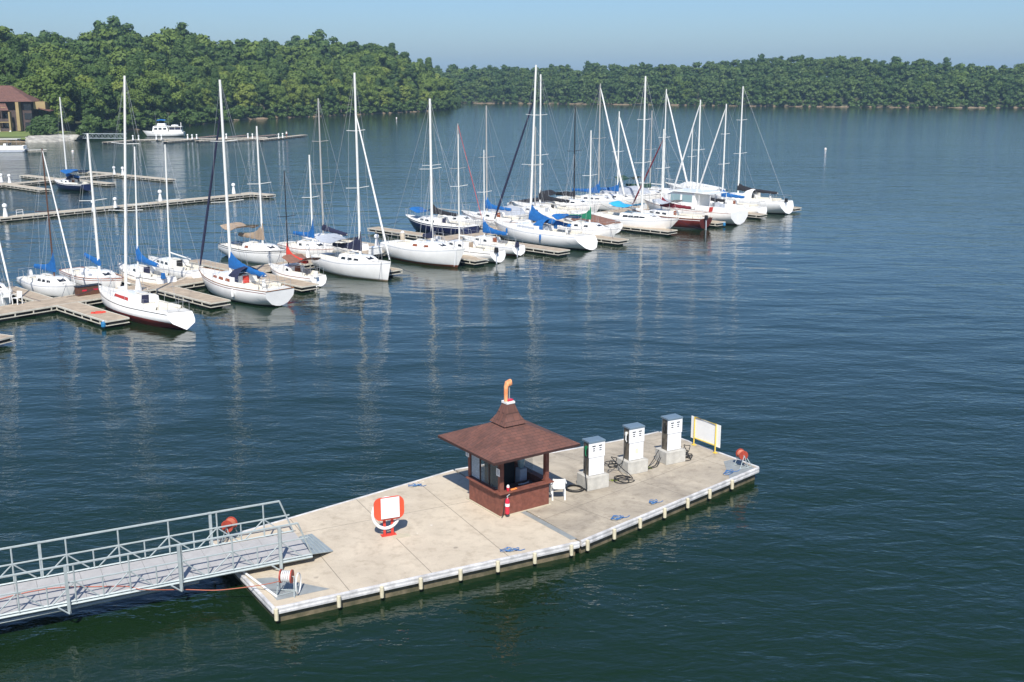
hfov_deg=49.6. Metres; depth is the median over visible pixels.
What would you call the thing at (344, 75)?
broadleaf tree
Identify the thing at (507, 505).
fire extinguisher
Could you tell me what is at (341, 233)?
sailboat
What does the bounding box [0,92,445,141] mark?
hill
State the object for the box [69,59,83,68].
broadleaf tree
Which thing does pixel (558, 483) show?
plastic chair
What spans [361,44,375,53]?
broadleaf tree
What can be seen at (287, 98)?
broadleaf tree
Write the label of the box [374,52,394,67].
broadleaf tree
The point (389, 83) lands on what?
broadleaf tree
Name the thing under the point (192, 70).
broadleaf tree
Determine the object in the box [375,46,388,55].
broadleaf tree
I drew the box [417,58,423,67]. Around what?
pine tree
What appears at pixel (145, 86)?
broadleaf tree
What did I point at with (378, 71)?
broadleaf tree
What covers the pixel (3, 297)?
plastic chair
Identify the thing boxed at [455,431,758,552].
fuel dock
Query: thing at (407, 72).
broadleaf tree
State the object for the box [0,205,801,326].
floating pier
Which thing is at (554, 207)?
sailboat
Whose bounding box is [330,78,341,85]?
broadleaf tree
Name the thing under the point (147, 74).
broadleaf tree
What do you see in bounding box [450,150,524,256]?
sailboat
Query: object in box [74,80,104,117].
broadleaf tree
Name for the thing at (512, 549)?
mooring rope
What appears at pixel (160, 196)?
power pedestal
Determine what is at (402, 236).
piling
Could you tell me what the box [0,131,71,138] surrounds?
lawn
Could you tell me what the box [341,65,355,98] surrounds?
broadleaf tree
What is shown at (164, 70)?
broadleaf tree
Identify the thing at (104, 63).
pine tree
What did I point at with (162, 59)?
broadleaf tree
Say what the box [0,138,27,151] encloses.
pontoon boat
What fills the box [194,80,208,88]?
broadleaf tree
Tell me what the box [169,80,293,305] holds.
sailboat
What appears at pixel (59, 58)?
broadleaf tree
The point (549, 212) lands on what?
sailboat
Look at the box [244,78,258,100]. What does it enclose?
broadleaf tree
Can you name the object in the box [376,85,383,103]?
broadleaf tree
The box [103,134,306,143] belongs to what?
floating pier
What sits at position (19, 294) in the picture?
plastic chair
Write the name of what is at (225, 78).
broadleaf tree
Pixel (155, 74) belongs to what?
broadleaf tree
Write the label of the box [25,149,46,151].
floating pier
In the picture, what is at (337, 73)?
pine tree
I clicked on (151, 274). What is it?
sailboat
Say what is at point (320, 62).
broadleaf tree
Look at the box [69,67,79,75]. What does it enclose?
broadleaf tree
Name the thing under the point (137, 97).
broadleaf tree
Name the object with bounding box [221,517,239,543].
hose reel
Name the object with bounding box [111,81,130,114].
broadleaf tree
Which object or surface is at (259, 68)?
broadleaf tree
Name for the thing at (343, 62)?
broadleaf tree
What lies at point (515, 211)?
motorboat
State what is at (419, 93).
broadleaf tree
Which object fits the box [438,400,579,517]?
kiosk
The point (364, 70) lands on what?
broadleaf tree
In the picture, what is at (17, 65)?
broadleaf tree
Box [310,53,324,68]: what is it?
broadleaf tree
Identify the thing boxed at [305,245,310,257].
power pedestal
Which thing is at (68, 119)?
broadleaf tree
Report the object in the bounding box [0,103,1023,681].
water
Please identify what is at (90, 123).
undergrowth
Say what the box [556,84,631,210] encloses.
sailboat
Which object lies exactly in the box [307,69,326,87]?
broadleaf tree
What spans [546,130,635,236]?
sailboat
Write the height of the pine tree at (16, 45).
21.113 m
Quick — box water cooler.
[515,459,526,482]
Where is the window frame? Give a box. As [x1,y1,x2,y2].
[466,454,498,485]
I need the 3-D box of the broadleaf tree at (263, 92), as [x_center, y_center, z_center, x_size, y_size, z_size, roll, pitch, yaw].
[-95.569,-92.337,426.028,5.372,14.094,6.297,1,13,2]
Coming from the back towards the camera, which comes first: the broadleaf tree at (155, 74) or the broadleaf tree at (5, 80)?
the broadleaf tree at (155, 74)
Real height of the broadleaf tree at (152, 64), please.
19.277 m
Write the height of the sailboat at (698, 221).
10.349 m
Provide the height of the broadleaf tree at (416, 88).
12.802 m
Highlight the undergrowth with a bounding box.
[75,94,1023,137]
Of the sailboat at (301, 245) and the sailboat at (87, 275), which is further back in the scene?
the sailboat at (301, 245)
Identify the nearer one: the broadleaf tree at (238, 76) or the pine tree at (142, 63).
the pine tree at (142, 63)
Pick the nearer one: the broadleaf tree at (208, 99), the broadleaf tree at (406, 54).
the broadleaf tree at (208, 99)
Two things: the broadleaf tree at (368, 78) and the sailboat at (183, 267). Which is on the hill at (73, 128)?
the broadleaf tree at (368, 78)
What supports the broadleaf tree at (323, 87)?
on the hill at (73, 128)
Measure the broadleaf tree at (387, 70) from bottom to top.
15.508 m
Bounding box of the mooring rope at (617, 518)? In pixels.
[611,515,629,519]
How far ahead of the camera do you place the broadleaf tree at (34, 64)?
321.05 m
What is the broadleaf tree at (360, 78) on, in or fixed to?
on the hill at (73, 128)
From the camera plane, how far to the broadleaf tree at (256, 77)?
426.89 m
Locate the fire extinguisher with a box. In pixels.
[501,494,509,517]
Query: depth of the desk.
38.49 m
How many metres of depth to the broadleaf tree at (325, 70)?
480.72 m
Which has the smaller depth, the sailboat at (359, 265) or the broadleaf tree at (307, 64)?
the sailboat at (359, 265)
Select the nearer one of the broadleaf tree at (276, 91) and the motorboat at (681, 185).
the motorboat at (681, 185)
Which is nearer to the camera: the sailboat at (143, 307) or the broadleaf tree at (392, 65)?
the sailboat at (143, 307)
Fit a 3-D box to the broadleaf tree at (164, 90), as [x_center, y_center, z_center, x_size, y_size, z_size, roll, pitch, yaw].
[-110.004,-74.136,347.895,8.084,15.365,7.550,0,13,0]
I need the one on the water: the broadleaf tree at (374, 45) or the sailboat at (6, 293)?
the sailboat at (6, 293)
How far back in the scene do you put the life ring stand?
35.80 m
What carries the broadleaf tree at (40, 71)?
on the hill at (73, 128)
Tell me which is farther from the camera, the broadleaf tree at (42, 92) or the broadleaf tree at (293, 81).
the broadleaf tree at (293, 81)
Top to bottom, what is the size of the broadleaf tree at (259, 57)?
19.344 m
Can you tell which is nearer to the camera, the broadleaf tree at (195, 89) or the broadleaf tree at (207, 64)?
the broadleaf tree at (195, 89)
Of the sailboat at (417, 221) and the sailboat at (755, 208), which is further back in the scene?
the sailboat at (755, 208)
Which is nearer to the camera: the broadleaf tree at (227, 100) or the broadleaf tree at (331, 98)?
the broadleaf tree at (227, 100)
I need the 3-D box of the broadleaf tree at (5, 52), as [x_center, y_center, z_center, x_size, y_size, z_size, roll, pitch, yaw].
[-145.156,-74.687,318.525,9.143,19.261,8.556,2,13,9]
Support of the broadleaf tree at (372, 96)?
on the hill at (73, 128)
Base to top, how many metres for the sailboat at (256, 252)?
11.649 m
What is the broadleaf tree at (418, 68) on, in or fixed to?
on the hill at (73, 128)
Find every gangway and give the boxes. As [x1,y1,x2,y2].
[0,500,332,623]
[83,133,126,138]
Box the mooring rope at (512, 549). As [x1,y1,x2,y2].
[500,547,524,550]
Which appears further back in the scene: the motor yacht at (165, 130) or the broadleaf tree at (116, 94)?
the broadleaf tree at (116, 94)
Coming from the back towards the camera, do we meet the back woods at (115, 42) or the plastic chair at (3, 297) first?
the back woods at (115, 42)
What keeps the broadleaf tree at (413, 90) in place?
on the hill at (73, 128)
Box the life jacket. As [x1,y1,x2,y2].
[91,311,105,313]
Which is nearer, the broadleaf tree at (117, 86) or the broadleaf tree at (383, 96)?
the broadleaf tree at (117, 86)
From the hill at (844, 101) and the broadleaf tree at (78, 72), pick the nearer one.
the broadleaf tree at (78, 72)
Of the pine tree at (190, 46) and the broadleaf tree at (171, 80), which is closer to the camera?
the broadleaf tree at (171, 80)
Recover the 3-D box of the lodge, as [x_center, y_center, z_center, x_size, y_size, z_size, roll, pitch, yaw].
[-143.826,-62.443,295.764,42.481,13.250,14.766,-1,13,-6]
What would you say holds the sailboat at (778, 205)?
on the water
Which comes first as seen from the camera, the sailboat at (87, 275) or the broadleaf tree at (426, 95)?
the sailboat at (87, 275)
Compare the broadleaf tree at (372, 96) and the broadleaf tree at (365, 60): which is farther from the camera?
the broadleaf tree at (365, 60)
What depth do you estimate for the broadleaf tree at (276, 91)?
428.18 m
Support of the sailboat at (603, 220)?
on the water
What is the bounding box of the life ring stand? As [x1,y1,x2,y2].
[371,495,403,536]
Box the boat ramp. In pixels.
[25,134,91,142]
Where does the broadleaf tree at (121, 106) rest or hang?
on the hill at (73, 128)
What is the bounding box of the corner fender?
[101,320,105,327]
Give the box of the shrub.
[25,114,59,135]
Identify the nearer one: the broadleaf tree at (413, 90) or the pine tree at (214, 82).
the pine tree at (214, 82)
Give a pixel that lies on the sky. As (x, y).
(461, 33)
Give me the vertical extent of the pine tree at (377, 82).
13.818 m
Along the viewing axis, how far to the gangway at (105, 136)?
272.33 m
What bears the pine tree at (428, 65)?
on the hill at (73, 128)
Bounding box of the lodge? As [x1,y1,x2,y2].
[0,85,53,131]
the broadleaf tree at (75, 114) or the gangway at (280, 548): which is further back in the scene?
the broadleaf tree at (75, 114)
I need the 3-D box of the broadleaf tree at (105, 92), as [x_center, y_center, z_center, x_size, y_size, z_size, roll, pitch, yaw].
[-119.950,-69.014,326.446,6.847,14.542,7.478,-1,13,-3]
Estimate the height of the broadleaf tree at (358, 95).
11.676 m
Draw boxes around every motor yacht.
[143,118,184,136]
[644,188,747,224]
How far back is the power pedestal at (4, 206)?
119.46 m
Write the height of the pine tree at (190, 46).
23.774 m
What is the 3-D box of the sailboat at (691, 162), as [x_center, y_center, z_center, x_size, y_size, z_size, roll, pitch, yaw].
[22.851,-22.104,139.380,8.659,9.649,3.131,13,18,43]
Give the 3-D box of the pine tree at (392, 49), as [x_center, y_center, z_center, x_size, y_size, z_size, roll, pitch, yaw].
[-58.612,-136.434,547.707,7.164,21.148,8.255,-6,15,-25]
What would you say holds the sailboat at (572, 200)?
on the water
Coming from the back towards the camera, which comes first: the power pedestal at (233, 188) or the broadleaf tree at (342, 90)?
the broadleaf tree at (342, 90)
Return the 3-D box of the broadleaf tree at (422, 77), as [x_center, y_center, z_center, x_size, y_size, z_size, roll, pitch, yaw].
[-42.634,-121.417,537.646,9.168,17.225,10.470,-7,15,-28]
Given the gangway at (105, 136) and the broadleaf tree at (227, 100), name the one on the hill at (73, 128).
the broadleaf tree at (227, 100)
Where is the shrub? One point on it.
(46, 124)
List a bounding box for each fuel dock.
[209,470,579,621]
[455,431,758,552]
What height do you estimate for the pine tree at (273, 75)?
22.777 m
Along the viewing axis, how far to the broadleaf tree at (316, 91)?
453.95 m
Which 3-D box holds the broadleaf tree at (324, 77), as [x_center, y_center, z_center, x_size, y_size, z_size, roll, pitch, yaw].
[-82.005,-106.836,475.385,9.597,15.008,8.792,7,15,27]
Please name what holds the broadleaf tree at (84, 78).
on the hill at (73, 128)
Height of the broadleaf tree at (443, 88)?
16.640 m
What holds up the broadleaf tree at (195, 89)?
on the hill at (73, 128)
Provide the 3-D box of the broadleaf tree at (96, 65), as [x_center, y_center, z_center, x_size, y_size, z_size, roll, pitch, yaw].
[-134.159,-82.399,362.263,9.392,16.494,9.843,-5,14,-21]
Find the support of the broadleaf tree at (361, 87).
on the hill at (73, 128)
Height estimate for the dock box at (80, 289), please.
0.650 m
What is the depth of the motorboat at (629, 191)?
133.43 m
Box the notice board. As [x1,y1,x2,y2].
[691,416,720,453]
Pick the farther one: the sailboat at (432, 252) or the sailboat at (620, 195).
the sailboat at (620, 195)
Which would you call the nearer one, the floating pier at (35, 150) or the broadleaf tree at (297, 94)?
the floating pier at (35, 150)
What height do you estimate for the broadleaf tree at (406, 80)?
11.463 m
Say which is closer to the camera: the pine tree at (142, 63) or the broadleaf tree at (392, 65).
the pine tree at (142, 63)
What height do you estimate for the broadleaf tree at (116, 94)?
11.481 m
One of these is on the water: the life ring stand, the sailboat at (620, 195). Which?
the sailboat at (620, 195)
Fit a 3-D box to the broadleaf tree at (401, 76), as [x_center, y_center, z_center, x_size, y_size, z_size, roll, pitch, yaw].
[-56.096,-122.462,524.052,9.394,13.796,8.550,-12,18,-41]
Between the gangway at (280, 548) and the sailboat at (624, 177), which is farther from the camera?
the sailboat at (624, 177)
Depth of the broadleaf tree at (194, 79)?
404.23 m
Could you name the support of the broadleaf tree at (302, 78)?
on the hill at (73, 128)
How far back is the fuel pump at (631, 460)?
41.69 m
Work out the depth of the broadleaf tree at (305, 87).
454.87 m
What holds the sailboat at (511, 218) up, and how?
on the water
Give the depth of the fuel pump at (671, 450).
42.80 m
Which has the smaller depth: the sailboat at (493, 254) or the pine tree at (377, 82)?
the sailboat at (493, 254)
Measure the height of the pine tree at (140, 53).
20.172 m
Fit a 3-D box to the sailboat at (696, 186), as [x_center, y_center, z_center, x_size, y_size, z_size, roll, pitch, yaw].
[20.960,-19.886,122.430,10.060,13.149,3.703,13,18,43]
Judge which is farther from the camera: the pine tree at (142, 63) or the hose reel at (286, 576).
the pine tree at (142, 63)
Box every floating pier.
[0,171,175,192]
[0,192,275,221]
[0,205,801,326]
[0,334,14,344]
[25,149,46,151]
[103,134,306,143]
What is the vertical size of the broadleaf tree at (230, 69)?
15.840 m
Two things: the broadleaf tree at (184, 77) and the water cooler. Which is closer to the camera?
the water cooler
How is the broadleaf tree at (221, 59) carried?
on the hill at (73, 128)
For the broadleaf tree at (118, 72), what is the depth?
352.86 m
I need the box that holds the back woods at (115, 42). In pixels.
[0,15,458,97]
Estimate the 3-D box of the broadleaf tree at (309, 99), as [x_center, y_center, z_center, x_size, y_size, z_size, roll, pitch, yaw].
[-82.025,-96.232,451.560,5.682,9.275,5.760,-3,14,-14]
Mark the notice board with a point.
(705, 431)
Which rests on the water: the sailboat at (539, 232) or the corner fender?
the sailboat at (539, 232)
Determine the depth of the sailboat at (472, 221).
111.46 m
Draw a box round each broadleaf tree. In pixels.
[0,47,16,75]
[0,74,12,85]
[4,56,31,84]
[13,75,42,113]
[27,58,51,74]
[29,56,52,65]
[35,66,55,75]
[37,67,80,129]
[39,75,59,116]
[46,48,74,69]
[50,96,75,130]
[67,87,79,127]
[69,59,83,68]
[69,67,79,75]
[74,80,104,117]
[75,74,96,111]
[75,88,96,117]
[77,65,91,74]
[80,65,108,82]
[90,63,110,67]
[93,77,111,95]
[94,108,105,119]
[96,82,116,119]
[106,65,128,81]
[106,75,114,82]
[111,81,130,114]
[111,90,120,117]
[116,96,136,126]
[126,89,145,111]
[133,76,165,112]
[139,69,153,115]
[143,58,162,71]
[147,52,168,68]
[149,70,164,79]
[150,80,173,111]
[158,74,184,113]
[162,67,168,73]
[166,57,187,66]
[166,83,186,112]
[167,64,184,74]
[173,71,191,86]
[177,80,185,90]
[181,83,203,111]
[182,90,194,110]
[183,65,200,81]
[187,56,216,82]
[191,77,206,84]
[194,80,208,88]
[196,66,207,81]
[198,84,212,105]
[200,88,214,113]
[209,74,231,108]
[209,89,217,106]
[214,53,232,70]
[216,65,223,72]
[218,84,231,108]
[219,71,234,108]
[224,65,236,77]
[228,69,249,103]
[230,87,234,103]
[233,83,257,116]
[234,64,249,72]
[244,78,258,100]
[248,51,268,66]
[248,71,271,105]
[252,65,266,72]
[255,82,269,108]
[265,84,286,115]
[274,84,289,105]
[280,64,289,82]
[286,84,305,108]
[287,71,307,95]
[288,78,304,105]
[299,58,317,74]
[301,84,309,104]
[303,55,326,66]
[304,93,316,109]
[306,85,323,110]
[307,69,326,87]
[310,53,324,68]
[314,65,334,82]
[317,84,328,105]
[321,74,331,105]
[322,85,336,107]
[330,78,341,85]
[332,67,348,84]
[333,82,350,111]
[337,58,348,65]
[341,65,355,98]
[344,53,358,62]
[345,70,363,97]
[349,73,367,105]
[350,59,360,67]
[350,82,368,105]
[351,88,361,105]
[356,55,375,74]
[358,49,374,57]
[358,66,370,75]
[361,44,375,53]
[363,84,379,106]
[364,75,372,85]
[366,43,379,51]
[367,65,386,86]
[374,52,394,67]
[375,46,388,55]
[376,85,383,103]
[378,91,389,107]
[379,66,390,79]
[381,87,394,108]
[382,79,394,88]
[385,60,400,81]
[387,46,401,59]
[392,86,400,102]
[395,58,407,68]
[397,67,402,85]
[399,51,411,63]
[399,85,411,104]
[401,78,413,84]
[402,64,418,83]
[404,83,417,101]
[409,62,421,74]
[410,82,418,97]
[415,72,429,96]
[416,89,427,103]
[420,91,430,105]
[421,78,438,100]
[425,71,433,78]
[436,77,451,101]
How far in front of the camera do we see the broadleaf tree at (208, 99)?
381.26 m
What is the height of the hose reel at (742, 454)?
0.690 m
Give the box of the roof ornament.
[504,379,512,401]
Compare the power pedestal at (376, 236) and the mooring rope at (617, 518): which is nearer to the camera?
the mooring rope at (617, 518)
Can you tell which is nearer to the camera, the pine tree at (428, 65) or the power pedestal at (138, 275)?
the power pedestal at (138, 275)
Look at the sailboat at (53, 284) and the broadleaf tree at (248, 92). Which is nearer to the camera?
the sailboat at (53, 284)
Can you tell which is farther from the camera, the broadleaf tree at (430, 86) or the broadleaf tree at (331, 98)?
the broadleaf tree at (430, 86)
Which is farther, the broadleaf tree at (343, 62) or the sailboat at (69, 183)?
the broadleaf tree at (343, 62)
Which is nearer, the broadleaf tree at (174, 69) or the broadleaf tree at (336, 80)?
the broadleaf tree at (174, 69)
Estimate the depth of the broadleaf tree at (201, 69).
417.75 m
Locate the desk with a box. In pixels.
[495,479,534,489]
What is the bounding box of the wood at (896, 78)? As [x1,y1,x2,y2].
[433,53,1023,104]
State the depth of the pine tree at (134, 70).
345.74 m
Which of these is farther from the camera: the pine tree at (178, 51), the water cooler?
the pine tree at (178, 51)
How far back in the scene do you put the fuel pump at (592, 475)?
40.10 m
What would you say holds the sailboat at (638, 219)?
on the water
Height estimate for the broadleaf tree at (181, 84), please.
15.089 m
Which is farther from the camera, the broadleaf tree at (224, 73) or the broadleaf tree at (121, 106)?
the broadleaf tree at (224, 73)
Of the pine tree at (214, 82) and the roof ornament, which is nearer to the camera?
the roof ornament
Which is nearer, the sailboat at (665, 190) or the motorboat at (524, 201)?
the motorboat at (524, 201)
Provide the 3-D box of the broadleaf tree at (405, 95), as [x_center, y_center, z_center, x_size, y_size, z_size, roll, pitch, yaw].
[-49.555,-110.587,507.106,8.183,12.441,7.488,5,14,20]
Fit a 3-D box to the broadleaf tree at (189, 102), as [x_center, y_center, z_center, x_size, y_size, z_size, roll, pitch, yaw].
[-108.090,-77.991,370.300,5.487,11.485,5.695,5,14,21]
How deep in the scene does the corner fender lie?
68.06 m
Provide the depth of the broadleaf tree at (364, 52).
531.72 m
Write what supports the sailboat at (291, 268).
on the water
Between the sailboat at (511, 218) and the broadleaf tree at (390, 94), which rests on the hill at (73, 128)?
the broadleaf tree at (390, 94)
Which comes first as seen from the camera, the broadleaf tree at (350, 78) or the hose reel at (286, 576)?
the hose reel at (286, 576)
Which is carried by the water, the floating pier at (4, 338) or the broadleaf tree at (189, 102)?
the floating pier at (4, 338)
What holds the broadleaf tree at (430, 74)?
on the hill at (73, 128)
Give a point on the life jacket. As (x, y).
(96, 312)
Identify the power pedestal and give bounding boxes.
[2,203,7,216]
[113,197,116,207]
[134,272,141,290]
[158,190,162,200]
[231,183,235,193]
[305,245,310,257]
[374,234,378,245]
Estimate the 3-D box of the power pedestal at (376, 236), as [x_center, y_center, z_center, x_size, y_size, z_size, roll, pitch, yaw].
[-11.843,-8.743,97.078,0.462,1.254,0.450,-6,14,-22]
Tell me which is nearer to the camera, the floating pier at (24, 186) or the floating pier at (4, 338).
the floating pier at (4, 338)
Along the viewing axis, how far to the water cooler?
39.14 m
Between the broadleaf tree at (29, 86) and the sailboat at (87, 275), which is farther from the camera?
the broadleaf tree at (29, 86)
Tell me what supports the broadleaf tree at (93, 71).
on the hill at (73, 128)
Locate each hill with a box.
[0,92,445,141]
[461,78,1023,107]
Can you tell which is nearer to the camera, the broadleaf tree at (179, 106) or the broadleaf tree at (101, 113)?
the broadleaf tree at (101, 113)
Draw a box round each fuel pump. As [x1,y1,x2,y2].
[565,436,608,492]
[604,422,647,483]
[655,414,692,464]
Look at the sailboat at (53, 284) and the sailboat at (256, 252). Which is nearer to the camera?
the sailboat at (53, 284)
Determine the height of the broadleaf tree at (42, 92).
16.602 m
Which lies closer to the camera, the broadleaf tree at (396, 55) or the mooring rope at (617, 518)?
the mooring rope at (617, 518)
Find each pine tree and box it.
[9,39,26,64]
[99,56,110,74]
[125,54,141,89]
[136,51,145,61]
[138,56,145,70]
[171,39,189,64]
[184,34,197,63]
[208,68,223,107]
[267,58,284,95]
[332,60,346,94]
[375,78,380,85]
[387,42,395,57]
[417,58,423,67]
[424,57,434,78]
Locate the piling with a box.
[400,231,404,240]
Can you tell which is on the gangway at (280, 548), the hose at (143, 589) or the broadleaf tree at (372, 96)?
the hose at (143, 589)
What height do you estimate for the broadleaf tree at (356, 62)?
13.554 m
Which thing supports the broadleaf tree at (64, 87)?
on the hill at (73, 128)
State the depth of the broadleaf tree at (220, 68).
445.50 m
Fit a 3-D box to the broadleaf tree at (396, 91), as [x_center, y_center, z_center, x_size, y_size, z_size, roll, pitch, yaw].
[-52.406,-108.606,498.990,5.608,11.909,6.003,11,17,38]
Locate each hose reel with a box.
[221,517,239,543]
[276,569,300,597]
[734,448,748,468]
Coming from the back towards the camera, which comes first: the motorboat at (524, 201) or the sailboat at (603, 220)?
the motorboat at (524, 201)
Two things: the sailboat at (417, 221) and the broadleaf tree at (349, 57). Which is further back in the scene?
the broadleaf tree at (349, 57)
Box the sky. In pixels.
[0,0,1023,76]
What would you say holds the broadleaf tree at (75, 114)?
on the hill at (73, 128)
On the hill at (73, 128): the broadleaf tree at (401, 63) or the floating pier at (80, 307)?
the broadleaf tree at (401, 63)
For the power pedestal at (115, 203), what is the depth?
127.93 m
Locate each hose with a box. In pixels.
[0,581,279,598]
[648,450,660,468]
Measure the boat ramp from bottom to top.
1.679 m
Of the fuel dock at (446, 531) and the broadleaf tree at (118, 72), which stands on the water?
the fuel dock at (446, 531)
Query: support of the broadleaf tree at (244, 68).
on the hill at (73, 128)
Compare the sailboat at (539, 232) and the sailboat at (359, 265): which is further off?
the sailboat at (539, 232)
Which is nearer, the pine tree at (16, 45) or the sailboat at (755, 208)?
the sailboat at (755, 208)
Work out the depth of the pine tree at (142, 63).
356.24 m
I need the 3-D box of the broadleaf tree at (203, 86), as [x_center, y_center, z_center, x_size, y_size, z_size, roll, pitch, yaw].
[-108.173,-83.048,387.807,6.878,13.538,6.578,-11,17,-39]
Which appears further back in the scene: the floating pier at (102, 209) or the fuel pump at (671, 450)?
the floating pier at (102, 209)
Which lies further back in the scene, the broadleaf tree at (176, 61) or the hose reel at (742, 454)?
the broadleaf tree at (176, 61)
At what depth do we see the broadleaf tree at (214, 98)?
390.42 m
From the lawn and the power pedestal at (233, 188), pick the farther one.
the lawn
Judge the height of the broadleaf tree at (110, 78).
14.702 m
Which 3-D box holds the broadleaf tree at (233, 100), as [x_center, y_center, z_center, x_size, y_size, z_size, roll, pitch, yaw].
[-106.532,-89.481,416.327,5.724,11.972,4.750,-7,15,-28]
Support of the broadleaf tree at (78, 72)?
on the hill at (73, 128)
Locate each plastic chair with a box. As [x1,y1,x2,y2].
[1,290,10,303]
[11,291,22,304]
[550,479,566,499]
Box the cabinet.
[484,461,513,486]
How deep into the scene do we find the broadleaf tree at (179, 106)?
366.30 m
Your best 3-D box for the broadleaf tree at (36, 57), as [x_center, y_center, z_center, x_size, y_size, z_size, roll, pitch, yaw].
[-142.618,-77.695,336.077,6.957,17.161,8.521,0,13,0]
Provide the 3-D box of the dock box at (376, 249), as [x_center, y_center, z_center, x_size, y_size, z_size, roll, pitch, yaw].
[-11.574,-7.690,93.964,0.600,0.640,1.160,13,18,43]
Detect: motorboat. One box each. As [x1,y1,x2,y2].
[482,205,528,218]
[507,197,566,206]
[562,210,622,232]
[599,186,663,203]
[666,179,724,190]
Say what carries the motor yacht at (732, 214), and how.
on the water
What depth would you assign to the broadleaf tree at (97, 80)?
327.49 m
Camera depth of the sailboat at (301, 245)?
94.93 m
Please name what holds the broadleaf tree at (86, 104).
on the hill at (73, 128)
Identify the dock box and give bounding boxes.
[74,283,101,295]
[368,245,382,254]
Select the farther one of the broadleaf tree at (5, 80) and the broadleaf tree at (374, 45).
the broadleaf tree at (374, 45)
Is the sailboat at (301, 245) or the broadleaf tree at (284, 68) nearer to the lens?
the sailboat at (301, 245)
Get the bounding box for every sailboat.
[0,243,38,305]
[16,148,80,296]
[41,97,90,190]
[59,133,149,287]
[69,76,194,329]
[105,147,176,283]
[127,144,209,277]
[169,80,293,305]
[218,126,296,263]
[258,171,326,286]
[277,155,346,254]
[279,98,368,252]
[311,73,415,280]
[380,99,488,266]
[389,121,479,235]
[422,124,492,226]
[434,134,505,263]
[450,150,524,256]
[460,105,531,225]
[472,65,597,249]
[507,74,587,213]
[509,127,576,220]
[534,105,613,211]
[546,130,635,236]
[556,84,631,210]
[581,111,643,204]
[591,76,697,230]
[615,110,672,196]
[630,129,713,229]
[633,89,688,193]
[670,127,720,190]
[672,100,738,206]
[698,104,766,213]
[705,86,793,213]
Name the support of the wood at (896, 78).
on the hill at (844, 101)

